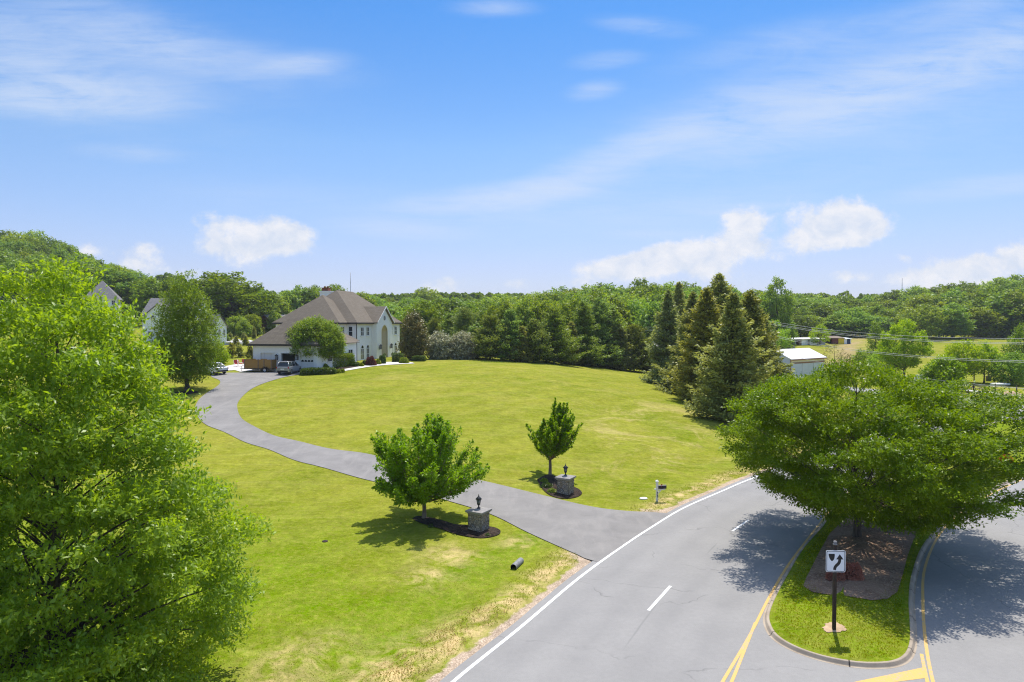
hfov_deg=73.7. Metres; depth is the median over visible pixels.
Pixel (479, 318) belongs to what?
broadleaf tree
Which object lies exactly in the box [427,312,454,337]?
broadleaf tree
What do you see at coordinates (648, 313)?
broadleaf tree
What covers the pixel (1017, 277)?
broadleaf tree
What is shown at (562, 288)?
broadleaf tree
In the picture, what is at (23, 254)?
broadleaf tree
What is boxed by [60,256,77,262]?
broadleaf tree
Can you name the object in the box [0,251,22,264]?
broadleaf tree
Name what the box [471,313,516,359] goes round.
evergreen
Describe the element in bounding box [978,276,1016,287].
broadleaf tree
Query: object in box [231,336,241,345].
young evergreen
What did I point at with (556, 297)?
broadleaf tree
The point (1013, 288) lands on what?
broadleaf tree
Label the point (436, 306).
broadleaf tree
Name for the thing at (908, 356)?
power cable
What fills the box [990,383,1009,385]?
boat
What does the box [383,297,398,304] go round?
broadleaf tree
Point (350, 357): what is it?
hedge
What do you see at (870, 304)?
broadleaf tree
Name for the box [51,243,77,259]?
broadleaf tree
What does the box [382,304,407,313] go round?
broadleaf tree
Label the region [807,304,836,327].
broadleaf tree
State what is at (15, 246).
broadleaf tree
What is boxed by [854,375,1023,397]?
wire fence
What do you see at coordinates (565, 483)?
stone pillar
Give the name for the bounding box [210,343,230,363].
young tree
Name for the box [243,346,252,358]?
young evergreen
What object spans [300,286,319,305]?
broadleaf tree
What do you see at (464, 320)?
broadleaf tree
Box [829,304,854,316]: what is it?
broadleaf tree
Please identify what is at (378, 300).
broadleaf tree
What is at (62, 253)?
broadleaf tree
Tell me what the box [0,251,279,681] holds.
oak tree
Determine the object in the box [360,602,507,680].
dry verge grass
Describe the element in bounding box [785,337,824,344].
storage shed
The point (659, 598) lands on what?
lane dash
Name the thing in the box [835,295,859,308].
broadleaf tree
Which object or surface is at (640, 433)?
ground
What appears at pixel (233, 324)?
broadleaf tree
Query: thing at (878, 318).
broadleaf tree
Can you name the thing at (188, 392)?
mulch bed
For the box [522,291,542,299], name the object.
broadleaf tree
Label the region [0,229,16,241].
broadleaf tree
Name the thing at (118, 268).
broadleaf tree
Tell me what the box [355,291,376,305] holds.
broadleaf tree
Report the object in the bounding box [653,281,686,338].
spruce tree
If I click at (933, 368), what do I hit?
broadleaf tree
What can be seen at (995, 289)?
broadleaf tree
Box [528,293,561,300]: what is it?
broadleaf tree
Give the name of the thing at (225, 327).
gabled house
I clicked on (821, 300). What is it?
broadleaf tree
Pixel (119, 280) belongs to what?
broadleaf tree
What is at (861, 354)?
broadleaf tree
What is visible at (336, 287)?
broadleaf tree
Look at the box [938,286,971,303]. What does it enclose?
broadleaf tree
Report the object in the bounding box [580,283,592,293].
broadleaf tree
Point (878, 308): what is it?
broadleaf tree
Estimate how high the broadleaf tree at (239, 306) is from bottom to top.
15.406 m
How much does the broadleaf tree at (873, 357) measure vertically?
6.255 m
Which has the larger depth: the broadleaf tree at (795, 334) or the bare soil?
the broadleaf tree at (795, 334)
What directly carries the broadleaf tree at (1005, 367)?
on the ground at (640, 433)
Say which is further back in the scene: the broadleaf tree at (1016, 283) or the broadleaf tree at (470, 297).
the broadleaf tree at (470, 297)
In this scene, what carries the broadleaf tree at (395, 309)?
on the ground at (640, 433)
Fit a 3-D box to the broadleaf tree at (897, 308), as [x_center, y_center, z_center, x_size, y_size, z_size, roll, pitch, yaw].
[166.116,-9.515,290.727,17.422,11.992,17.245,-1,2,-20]
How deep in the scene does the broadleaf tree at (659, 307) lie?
176.85 m
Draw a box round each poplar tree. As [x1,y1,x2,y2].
[514,297,538,327]
[525,300,547,325]
[538,299,554,324]
[555,300,576,329]
[564,296,581,327]
[599,300,626,329]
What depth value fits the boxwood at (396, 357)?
114.07 m
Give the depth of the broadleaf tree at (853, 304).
317.70 m
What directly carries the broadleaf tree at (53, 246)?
on the ground at (640, 433)
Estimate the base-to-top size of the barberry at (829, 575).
0.730 m
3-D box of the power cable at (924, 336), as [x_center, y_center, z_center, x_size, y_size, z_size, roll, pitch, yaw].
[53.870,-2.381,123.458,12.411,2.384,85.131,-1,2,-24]
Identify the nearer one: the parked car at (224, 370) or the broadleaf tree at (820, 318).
the parked car at (224, 370)
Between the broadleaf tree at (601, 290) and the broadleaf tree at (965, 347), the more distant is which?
the broadleaf tree at (601, 290)
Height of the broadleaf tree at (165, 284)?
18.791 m
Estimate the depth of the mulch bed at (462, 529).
37.43 m
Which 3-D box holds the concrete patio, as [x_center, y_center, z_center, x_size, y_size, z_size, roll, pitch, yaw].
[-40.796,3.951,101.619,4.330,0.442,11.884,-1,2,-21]
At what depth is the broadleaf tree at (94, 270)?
244.32 m
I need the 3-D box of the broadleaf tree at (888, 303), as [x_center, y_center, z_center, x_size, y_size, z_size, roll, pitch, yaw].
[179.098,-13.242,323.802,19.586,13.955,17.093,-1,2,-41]
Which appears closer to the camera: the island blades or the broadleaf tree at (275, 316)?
the island blades
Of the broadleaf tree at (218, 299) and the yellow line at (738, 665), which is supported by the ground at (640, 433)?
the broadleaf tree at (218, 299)
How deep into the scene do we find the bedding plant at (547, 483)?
45.92 m
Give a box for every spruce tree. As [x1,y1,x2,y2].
[638,289,679,384]
[651,291,707,394]
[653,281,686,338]
[666,287,724,403]
[667,273,734,384]
[682,292,775,422]
[697,290,787,406]
[758,311,795,376]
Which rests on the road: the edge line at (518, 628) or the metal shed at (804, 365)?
the edge line at (518, 628)
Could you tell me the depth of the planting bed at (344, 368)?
101.70 m
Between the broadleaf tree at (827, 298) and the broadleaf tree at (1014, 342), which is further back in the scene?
the broadleaf tree at (827, 298)
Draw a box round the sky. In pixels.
[0,0,1023,297]
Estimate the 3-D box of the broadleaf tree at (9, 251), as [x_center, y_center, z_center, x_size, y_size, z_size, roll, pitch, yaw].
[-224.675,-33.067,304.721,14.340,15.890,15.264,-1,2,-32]
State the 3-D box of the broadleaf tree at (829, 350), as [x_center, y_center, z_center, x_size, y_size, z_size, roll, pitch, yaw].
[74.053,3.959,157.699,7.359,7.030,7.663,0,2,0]
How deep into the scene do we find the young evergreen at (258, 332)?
211.11 m
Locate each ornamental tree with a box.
[369,412,490,518]
[525,397,583,474]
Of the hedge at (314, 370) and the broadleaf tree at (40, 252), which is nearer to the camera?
the hedge at (314, 370)
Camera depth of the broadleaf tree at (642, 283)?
290.89 m
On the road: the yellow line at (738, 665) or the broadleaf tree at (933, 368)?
the yellow line at (738, 665)
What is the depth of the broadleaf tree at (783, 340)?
199.81 m
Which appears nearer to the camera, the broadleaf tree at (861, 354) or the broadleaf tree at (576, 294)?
the broadleaf tree at (861, 354)
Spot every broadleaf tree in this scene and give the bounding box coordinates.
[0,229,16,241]
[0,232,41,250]
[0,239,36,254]
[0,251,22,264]
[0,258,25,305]
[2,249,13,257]
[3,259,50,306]
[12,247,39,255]
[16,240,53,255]
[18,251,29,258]
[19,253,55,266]
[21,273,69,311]
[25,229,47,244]
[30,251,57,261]
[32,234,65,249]
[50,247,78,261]
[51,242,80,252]
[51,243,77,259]
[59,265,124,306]
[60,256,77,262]
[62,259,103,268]
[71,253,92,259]
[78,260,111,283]
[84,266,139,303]
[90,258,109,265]
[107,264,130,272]
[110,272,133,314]
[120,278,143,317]
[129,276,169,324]
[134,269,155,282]
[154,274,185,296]
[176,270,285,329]
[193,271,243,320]
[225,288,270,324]
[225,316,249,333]
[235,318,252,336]
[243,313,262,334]
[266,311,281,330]
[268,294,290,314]
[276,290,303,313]
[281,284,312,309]
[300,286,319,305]
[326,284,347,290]
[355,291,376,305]
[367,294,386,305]
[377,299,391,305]
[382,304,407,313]
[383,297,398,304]
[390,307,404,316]
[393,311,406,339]
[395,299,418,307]
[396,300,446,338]
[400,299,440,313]
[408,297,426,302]
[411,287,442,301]
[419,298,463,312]
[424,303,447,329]
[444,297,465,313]
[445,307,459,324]
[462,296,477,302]
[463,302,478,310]
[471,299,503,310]
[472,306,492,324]
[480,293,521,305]
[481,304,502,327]
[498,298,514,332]
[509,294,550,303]
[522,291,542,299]
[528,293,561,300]
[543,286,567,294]
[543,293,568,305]
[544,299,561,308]
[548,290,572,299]
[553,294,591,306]
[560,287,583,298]
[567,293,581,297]
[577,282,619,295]
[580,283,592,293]
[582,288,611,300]
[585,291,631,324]
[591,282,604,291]
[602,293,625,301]
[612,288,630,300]
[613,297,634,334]
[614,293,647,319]
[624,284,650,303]
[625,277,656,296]
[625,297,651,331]
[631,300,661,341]
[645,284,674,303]
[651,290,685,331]
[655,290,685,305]
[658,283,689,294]
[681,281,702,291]
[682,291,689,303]
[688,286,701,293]
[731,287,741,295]
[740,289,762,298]
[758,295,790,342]
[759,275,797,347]
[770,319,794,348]
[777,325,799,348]
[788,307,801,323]
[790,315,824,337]
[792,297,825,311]
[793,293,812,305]
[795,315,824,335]
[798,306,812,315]
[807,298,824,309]
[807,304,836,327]
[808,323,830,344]
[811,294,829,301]
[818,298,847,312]
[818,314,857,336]
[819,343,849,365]
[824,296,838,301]
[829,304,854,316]
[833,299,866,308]
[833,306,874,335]
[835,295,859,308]
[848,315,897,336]
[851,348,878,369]
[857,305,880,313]
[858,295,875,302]
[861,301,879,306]
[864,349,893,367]
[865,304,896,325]
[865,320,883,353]
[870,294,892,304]
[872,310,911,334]
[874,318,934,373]
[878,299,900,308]
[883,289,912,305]
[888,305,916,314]
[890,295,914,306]
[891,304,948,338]
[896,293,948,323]
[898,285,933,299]
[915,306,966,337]
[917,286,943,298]
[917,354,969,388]
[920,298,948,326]
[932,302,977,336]
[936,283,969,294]
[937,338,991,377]
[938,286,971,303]
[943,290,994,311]
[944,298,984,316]
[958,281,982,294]
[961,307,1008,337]
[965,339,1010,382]
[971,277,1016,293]
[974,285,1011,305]
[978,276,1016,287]
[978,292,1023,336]
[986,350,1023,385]
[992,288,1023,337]
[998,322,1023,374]
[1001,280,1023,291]
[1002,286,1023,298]
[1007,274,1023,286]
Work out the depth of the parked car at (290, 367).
92.83 m
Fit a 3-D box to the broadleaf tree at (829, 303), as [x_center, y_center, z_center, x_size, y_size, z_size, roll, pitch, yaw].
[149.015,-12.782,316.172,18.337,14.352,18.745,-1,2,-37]
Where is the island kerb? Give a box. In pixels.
[763,419,1019,668]
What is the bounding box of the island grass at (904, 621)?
[769,420,1023,661]
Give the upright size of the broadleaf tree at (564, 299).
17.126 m
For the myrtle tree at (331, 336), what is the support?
on the ground at (640, 433)
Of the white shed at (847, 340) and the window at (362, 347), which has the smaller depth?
the window at (362, 347)
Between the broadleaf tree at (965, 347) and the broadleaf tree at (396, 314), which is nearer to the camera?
the broadleaf tree at (965, 347)
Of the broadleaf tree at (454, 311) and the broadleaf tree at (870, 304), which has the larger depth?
the broadleaf tree at (870, 304)
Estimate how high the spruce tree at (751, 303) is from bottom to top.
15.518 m
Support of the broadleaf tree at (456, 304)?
on the ground at (640, 433)
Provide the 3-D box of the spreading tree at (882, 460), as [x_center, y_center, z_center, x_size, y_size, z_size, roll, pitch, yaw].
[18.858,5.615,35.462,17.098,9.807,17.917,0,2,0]
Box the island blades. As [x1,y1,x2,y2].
[775,512,928,657]
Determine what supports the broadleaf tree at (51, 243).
on the ground at (640, 433)
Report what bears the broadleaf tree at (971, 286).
on the ground at (640, 433)
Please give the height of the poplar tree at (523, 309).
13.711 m
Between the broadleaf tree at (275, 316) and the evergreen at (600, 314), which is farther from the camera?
the broadleaf tree at (275, 316)
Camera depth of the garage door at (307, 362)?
96.37 m
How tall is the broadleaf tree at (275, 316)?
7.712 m
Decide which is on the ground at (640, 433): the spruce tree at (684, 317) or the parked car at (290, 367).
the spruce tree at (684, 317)
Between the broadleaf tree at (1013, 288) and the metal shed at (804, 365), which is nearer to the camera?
the metal shed at (804, 365)
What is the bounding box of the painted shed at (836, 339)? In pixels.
[823,336,843,343]
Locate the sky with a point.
(832, 147)
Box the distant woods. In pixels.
[155,272,1013,302]
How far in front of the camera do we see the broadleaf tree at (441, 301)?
233.91 m
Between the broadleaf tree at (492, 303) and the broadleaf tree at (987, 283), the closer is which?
the broadleaf tree at (492, 303)
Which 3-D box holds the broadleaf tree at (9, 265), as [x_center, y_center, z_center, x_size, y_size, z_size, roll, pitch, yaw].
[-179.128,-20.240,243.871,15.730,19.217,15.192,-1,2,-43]
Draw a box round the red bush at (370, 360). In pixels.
[366,356,376,365]
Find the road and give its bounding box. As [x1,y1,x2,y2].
[440,406,1023,681]
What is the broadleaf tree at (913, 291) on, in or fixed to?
on the ground at (640, 433)
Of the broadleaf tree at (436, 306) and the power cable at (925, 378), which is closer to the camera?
the power cable at (925, 378)
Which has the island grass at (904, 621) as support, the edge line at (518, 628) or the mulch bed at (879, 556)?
the mulch bed at (879, 556)
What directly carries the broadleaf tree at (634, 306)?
on the ground at (640, 433)
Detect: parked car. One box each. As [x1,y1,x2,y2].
[206,362,228,373]
[276,361,300,373]
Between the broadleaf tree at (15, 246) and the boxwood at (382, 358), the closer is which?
the boxwood at (382, 358)
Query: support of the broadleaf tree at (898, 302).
on the ground at (640, 433)
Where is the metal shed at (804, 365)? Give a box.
[778,348,826,378]
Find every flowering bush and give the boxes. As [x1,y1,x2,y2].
[423,330,454,359]
[449,330,477,359]
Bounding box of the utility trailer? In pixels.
[240,359,275,371]
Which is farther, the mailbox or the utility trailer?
the utility trailer
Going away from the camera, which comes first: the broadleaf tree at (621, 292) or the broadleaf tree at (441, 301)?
the broadleaf tree at (441, 301)
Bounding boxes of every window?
[348,326,352,336]
[360,327,363,336]
[361,345,363,359]
[366,345,369,357]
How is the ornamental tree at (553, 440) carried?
on the mulch bed at (552, 480)
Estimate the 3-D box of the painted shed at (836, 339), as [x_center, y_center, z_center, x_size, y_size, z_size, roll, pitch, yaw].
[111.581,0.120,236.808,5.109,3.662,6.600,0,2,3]
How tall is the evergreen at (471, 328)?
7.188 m
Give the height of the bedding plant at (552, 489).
0.371 m
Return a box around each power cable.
[645,324,990,343]
[771,321,1023,338]
[779,324,1009,342]
[781,338,1023,362]
[783,337,1015,360]
[793,356,1023,388]
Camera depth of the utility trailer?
95.92 m
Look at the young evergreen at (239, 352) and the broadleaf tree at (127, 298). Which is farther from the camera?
the broadleaf tree at (127, 298)
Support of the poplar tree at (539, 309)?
on the ground at (640, 433)
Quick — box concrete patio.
[226,364,252,371]
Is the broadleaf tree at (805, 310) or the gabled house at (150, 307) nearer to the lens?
the gabled house at (150, 307)
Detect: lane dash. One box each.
[647,586,671,610]
[732,520,748,530]
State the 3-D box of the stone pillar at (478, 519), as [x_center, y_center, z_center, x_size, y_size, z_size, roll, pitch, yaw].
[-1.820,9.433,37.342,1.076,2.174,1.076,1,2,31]
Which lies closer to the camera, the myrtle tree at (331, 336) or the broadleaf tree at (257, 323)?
the myrtle tree at (331, 336)
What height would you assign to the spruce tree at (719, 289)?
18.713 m
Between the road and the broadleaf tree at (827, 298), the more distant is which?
the broadleaf tree at (827, 298)
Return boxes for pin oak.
[146,269,231,390]
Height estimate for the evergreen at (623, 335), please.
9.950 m
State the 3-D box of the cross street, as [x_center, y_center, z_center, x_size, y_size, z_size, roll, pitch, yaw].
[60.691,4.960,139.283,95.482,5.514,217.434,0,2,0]
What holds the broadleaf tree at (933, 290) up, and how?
on the ground at (640, 433)
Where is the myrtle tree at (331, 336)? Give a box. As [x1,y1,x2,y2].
[285,313,346,359]
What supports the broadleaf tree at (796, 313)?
on the ground at (640, 433)
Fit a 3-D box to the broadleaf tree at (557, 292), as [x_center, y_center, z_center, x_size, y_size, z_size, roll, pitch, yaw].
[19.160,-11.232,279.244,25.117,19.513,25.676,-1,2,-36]
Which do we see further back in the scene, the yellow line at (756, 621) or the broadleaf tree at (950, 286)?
the broadleaf tree at (950, 286)
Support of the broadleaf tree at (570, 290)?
on the ground at (640, 433)
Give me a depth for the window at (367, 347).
121.99 m
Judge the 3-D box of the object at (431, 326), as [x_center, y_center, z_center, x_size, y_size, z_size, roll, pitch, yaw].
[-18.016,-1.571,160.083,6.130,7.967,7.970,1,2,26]
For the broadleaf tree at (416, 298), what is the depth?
296.80 m
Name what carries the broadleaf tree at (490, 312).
on the ground at (640, 433)
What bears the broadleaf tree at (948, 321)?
on the ground at (640, 433)
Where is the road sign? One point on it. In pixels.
(835, 560)
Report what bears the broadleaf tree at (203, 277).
on the ground at (640, 433)
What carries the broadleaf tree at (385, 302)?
on the ground at (640, 433)
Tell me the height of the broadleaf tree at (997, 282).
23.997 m
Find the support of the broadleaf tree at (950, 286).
on the ground at (640, 433)
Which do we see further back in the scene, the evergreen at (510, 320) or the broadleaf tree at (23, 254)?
the broadleaf tree at (23, 254)
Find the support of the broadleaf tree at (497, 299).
on the ground at (640, 433)
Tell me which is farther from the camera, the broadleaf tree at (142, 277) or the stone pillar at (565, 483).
the broadleaf tree at (142, 277)
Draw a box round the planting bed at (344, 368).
[306,366,358,374]
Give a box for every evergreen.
[226,342,237,357]
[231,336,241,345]
[233,345,245,357]
[242,334,248,345]
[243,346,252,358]
[251,327,256,338]
[254,327,263,335]
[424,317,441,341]
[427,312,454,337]
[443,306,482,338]
[468,322,483,357]
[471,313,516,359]
[491,308,526,360]
[508,325,535,361]
[518,318,553,362]
[539,306,594,363]
[561,321,586,364]
[570,300,610,365]
[576,297,637,366]
[594,307,633,367]
[605,324,647,369]
[622,323,655,371]
[639,341,653,372]
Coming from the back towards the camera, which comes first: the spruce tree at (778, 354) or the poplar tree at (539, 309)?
the poplar tree at (539, 309)
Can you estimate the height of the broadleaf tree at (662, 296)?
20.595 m
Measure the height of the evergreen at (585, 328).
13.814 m
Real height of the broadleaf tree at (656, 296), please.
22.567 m
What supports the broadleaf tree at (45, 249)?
on the ground at (640, 433)
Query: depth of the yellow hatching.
22.11 m
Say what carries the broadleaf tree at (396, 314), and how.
on the ground at (640, 433)
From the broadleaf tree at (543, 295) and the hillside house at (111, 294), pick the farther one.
the broadleaf tree at (543, 295)
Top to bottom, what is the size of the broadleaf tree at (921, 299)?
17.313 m
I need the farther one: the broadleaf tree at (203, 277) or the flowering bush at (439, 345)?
the broadleaf tree at (203, 277)
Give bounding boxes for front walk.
[345,362,412,370]
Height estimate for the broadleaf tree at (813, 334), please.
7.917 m
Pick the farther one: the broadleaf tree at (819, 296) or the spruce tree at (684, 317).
the broadleaf tree at (819, 296)
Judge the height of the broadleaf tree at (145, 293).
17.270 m
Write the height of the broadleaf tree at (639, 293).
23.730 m
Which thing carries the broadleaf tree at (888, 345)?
on the ground at (640, 433)
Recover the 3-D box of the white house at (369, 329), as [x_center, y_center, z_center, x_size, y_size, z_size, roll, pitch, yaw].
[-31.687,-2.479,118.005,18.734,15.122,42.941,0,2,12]
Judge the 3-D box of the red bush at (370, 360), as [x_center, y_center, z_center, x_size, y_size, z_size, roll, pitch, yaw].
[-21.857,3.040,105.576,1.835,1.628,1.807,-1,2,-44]
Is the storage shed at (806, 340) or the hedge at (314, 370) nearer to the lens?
the hedge at (314, 370)
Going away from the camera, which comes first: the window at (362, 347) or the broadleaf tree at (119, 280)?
the window at (362, 347)
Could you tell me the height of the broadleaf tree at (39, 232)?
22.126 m
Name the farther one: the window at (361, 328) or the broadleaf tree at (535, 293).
the broadleaf tree at (535, 293)
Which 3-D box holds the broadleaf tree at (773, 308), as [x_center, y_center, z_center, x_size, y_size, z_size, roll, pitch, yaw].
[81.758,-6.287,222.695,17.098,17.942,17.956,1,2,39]
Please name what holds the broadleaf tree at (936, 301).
on the ground at (640, 433)
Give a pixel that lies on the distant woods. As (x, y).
(446, 295)
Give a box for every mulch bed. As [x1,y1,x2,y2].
[174,391,197,394]
[412,516,500,537]
[537,474,581,497]
[804,505,923,599]
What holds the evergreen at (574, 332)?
on the ground at (640, 433)
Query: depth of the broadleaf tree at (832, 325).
261.19 m
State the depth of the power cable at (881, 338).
106.38 m
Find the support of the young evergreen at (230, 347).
on the ground at (640, 433)
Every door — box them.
[261,353,273,370]
[301,353,312,367]
[838,338,843,343]
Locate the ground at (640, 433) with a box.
[0,311,1023,681]
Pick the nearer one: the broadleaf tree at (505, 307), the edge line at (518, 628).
the edge line at (518, 628)
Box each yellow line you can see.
[721,512,828,681]
[730,622,754,681]
[920,654,928,681]
[921,480,1020,681]
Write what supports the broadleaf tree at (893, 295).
on the ground at (640, 433)
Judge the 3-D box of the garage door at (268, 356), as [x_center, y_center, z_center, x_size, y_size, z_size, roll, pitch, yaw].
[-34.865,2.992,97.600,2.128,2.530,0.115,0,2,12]
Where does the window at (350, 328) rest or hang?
in the white house at (369, 329)
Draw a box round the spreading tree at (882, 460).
[713,355,1023,538]
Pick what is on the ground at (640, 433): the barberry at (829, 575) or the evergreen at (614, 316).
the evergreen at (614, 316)
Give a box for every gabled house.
[142,298,211,342]
[193,314,228,343]
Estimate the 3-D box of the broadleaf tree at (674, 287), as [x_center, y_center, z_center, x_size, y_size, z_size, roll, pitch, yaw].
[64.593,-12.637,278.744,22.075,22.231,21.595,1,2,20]
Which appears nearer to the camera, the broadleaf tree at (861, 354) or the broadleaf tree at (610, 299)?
the broadleaf tree at (861, 354)
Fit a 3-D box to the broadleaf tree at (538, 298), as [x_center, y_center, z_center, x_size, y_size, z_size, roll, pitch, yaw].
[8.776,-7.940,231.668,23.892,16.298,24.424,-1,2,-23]
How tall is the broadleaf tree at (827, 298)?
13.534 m
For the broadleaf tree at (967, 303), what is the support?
on the ground at (640, 433)
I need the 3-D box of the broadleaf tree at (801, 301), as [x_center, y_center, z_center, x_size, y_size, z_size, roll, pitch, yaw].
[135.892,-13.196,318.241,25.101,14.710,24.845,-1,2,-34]
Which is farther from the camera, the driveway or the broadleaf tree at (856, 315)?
the broadleaf tree at (856, 315)
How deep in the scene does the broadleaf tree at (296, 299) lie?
260.87 m
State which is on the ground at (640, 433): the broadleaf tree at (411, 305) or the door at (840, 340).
the broadleaf tree at (411, 305)
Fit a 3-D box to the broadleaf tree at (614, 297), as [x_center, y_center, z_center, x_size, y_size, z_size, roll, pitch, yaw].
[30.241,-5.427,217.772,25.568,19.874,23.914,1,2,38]
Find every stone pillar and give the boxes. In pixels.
[465,494,491,531]
[555,463,575,494]
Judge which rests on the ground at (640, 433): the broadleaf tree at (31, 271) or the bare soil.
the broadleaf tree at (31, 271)
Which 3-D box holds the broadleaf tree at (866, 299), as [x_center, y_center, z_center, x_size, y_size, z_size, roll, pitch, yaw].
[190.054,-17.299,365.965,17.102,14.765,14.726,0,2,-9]
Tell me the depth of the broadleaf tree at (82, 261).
289.67 m
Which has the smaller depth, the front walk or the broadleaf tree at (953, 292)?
the front walk
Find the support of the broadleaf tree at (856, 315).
on the ground at (640, 433)
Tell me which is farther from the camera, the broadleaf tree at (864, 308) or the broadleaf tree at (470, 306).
the broadleaf tree at (864, 308)
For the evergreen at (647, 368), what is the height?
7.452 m
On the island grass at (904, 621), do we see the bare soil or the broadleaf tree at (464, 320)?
the bare soil
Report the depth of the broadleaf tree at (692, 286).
354.91 m
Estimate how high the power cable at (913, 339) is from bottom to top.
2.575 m
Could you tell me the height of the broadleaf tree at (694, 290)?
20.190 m
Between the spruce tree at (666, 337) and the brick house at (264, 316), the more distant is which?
the brick house at (264, 316)
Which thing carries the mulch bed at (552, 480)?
on the ground at (640, 433)
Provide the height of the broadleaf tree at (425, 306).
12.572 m
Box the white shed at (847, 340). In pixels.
[843,337,851,343]
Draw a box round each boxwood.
[379,355,385,363]
[391,352,403,361]
[412,355,425,360]
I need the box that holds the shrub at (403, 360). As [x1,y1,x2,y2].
[399,357,409,362]
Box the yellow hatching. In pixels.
[856,667,924,681]
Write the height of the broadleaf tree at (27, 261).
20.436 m
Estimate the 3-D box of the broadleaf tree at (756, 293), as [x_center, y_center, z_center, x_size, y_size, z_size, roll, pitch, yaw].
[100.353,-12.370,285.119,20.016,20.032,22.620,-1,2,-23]
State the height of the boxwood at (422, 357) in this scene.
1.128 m
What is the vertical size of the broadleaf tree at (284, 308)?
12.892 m
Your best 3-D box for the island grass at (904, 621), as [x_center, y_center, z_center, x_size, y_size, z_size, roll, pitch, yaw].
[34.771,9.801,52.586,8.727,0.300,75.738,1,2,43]
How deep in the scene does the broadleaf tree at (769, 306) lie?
213.11 m
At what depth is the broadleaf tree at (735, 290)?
359.92 m
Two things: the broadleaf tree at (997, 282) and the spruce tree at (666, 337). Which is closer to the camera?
the spruce tree at (666, 337)
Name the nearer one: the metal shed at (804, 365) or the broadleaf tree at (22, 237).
the metal shed at (804, 365)
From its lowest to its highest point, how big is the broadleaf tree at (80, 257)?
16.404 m
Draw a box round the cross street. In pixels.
[845,387,1023,408]
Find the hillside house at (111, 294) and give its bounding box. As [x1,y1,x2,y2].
[84,281,122,319]
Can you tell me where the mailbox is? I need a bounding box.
[654,480,666,501]
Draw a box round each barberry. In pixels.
[825,572,845,581]
[845,560,864,580]
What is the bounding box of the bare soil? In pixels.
[822,622,846,631]
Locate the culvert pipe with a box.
[510,557,523,569]
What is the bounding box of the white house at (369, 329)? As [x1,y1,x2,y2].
[247,286,401,371]
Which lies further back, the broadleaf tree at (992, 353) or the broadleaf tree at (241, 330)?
the broadleaf tree at (241, 330)
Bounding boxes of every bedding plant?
[541,481,551,487]
[547,487,556,492]
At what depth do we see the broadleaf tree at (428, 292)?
373.16 m
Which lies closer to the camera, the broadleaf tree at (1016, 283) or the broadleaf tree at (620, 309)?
the broadleaf tree at (620, 309)
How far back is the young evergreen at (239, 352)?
124.75 m
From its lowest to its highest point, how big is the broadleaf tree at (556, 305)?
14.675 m
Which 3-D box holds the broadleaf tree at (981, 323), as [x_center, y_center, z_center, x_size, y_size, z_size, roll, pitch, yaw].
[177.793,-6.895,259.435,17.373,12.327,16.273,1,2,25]
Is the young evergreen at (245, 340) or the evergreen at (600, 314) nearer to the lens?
the evergreen at (600, 314)
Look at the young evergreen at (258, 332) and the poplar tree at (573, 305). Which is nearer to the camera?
the poplar tree at (573, 305)
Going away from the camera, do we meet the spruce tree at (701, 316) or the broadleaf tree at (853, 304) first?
the spruce tree at (701, 316)
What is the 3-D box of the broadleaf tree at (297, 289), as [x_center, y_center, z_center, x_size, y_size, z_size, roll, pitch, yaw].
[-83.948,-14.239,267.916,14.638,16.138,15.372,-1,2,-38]
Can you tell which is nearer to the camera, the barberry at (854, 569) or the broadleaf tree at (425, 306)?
the barberry at (854, 569)
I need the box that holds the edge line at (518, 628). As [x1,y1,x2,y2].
[451,476,757,681]
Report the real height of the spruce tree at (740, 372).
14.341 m
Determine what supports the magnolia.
on the ground at (640, 433)
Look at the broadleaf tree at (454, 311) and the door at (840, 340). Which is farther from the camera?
the door at (840, 340)
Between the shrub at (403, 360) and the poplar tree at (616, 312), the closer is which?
the shrub at (403, 360)
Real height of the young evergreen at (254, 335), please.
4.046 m
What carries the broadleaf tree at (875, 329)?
on the ground at (640, 433)
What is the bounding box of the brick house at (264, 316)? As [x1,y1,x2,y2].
[260,314,284,329]
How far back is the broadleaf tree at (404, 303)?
278.67 m
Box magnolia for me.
[396,309,429,359]
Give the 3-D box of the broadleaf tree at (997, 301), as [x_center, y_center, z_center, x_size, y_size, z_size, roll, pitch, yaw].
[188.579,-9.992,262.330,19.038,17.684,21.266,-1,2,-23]
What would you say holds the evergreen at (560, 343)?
on the ground at (640, 433)
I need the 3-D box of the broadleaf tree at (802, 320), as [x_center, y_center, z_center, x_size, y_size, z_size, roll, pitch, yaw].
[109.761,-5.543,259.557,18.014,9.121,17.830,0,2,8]
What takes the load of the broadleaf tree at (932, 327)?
on the ground at (640, 433)
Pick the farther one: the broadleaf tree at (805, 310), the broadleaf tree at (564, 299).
the broadleaf tree at (805, 310)
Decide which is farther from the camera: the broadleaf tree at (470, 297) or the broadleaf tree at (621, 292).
the broadleaf tree at (470, 297)
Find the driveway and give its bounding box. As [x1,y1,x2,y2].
[195,371,669,561]
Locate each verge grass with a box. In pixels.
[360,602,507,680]
[370,451,800,681]
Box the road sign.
[826,541,845,629]
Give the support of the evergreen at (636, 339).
on the ground at (640, 433)
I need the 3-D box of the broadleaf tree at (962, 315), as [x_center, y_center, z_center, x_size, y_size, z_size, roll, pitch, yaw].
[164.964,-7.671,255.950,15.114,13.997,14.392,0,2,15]
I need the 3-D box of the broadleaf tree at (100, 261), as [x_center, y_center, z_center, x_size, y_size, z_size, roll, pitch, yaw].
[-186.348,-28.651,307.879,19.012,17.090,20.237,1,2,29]
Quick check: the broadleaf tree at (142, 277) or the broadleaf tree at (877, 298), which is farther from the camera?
the broadleaf tree at (877, 298)
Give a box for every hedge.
[300,367,335,375]
[332,352,355,367]

